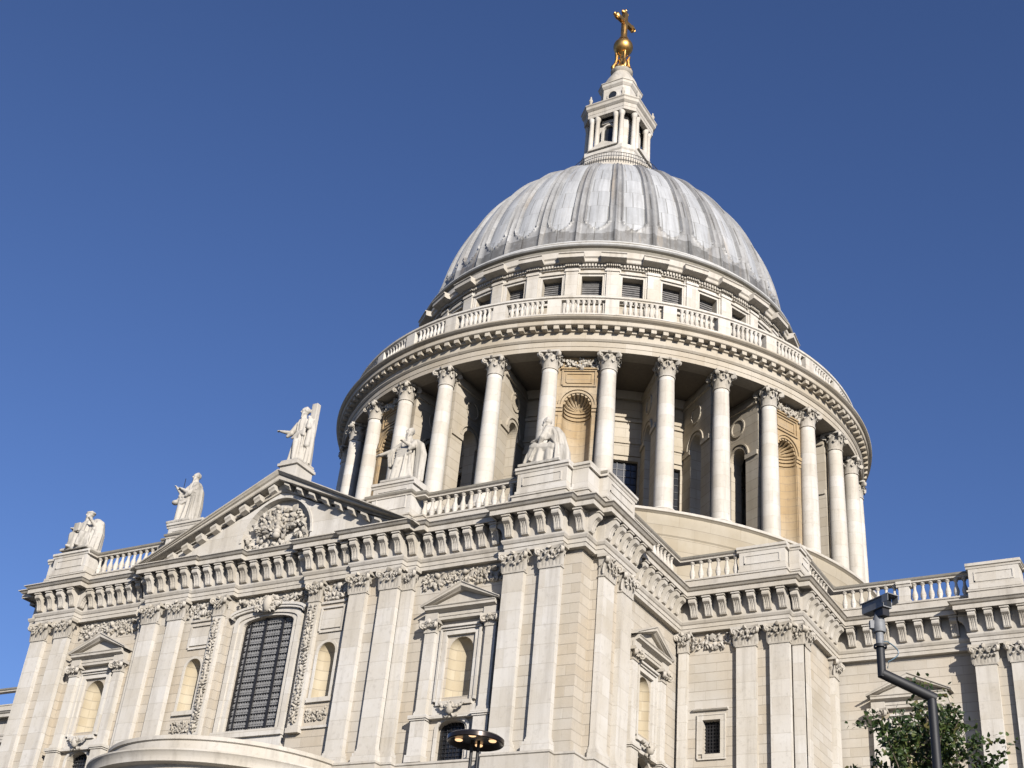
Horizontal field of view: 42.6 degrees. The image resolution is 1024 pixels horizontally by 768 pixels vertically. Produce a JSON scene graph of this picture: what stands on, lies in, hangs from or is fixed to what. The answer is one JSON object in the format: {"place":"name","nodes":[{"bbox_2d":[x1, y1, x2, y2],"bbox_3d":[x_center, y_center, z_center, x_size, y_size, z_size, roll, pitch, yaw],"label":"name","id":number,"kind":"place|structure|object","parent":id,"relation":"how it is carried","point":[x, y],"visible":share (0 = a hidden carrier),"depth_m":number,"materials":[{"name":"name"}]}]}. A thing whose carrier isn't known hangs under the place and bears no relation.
{"place":"outdoors","nodes":[
{"label":"outdoors","id":0,"kind":"place"},
{"bbox_2d":[447,729,503,767],"bbox_3d":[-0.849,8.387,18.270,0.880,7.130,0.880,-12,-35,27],"label":"street lamp","id":1,"kind":"object","parent":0,"point":[472,740],"visible":1,"depth_m":20.00,"materials":[{"name":"brown metal"}]},
{"bbox_2d":[0,9,1023,767],"bbox_3d":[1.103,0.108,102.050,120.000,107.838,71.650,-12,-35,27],"label":"cathedral","id":2,"kind":"structure","parent":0,"point":[666,567],"depth_m":71.88,"materials":[{"name":"stone"}]},
{"bbox_2d":[59,511,104,552],"bbox_3d":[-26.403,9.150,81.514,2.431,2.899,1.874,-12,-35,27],"label":"statue","id":3,"kind":"object","parent":2,"relation":"on","point":[89,532],"visible":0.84,"depth_m":80.82,"materials":[{"name":"stone"}]},
{"bbox_2d":[166,473,203,523],"bbox_3d":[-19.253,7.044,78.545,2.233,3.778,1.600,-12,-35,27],"label":"statue","id":4,"kind":"object","parent":2,"relation":"on","point":[189,501],"visible":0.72,"depth_m":78.10,"materials":[{"name":"stone"}]},
{"bbox_2d":[209,591,307,745],"bbox_3d":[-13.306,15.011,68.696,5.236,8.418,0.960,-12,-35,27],"label":"window","id":5,"kind":"structure","parent":2,"relation":"in","point":[258,712],"depth_m":69.03,"materials":[{"name":"stone"}]},
{"bbox_2d":[277,403,320,469],"bbox_3d":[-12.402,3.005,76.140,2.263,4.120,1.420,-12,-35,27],"label":"statue","id":6,"kind":"object","parent":2,"relation":"on","point":[301,433],"visible":0.91,"depth_m":75.58,"materials":[{"name":"stone"}]},
{"bbox_2d":[376,428,426,482],"bbox_3d":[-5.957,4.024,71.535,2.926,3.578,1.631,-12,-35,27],"label":"statue","id":7,"kind":"object","parent":2,"relation":"on","point":[407,457],"visible":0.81,"depth_m":70.89,"materials":[{"name":"stone"}]},
{"bbox_2d":[456,475,460,502],"bbox_3d":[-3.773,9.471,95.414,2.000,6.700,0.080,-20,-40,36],"label":"window","id":8,"kind":"structure","parent":2,"relation":"in","point":[459,477],"depth_m":97.14,"materials":[{"name":"black glass"}]},
{"bbox_2d":[517,417,570,467],"bbox_3d":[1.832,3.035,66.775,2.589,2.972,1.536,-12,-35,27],"label":"statue","id":9,"kind":"object","parent":2,"relation":"on","point":[555,447],"visible":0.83,"depth_m":66.03,"materials":[{"name":"stone"}]},
{"bbox_2d":[613,461,636,504],"bbox_3d":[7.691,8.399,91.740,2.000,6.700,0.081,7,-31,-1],"label":"window","id":10,"kind":"structure","parent":2,"relation":"in","point":[626,472],"depth_m":93.01,"materials":[{"name":"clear glass"}]},
{"bbox_2d":[673,471,678,510],"bbox_3d":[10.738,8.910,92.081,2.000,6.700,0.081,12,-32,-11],"label":"window","id":11,"kind":"structure","parent":2,"relation":"in","point":[675,486],"depth_m":93.09,"materials":[{"name":"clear glass"}]},
{"bbox_2d":[692,706,728,760],"bbox_3d":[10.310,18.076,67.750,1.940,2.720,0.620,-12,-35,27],"label":"window","id":12,"kind":"structure","parent":2,"relation":"in","point":[715,732],"depth_m":67.76,"materials":[{"name":"stone"}]},
{"bbox_2d":[0,0,1023,704],"label":"sky","id":13,"kind":"structure","parent":0,"point":[216,216],"materials":[{"name":"blue"}]},
{"bbox_2d":[860,592,941,767],"bbox_3d":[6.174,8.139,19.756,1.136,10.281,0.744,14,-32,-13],"label":"camera pole","id":14,"kind":"object","parent":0,"point":[878,607],"visible":1,"depth_m":21.64,"materials":[{"name":"black metal"}]},
{"bbox_2d":[845,672,1019,767],"bbox_3d":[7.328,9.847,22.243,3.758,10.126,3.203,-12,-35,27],"label":"tree","id":15,"kind":"object","parent":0,"point":[901,747],"visible":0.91,"depth_m":23.76,"materials":[{"name":"green plant"}]}
]}

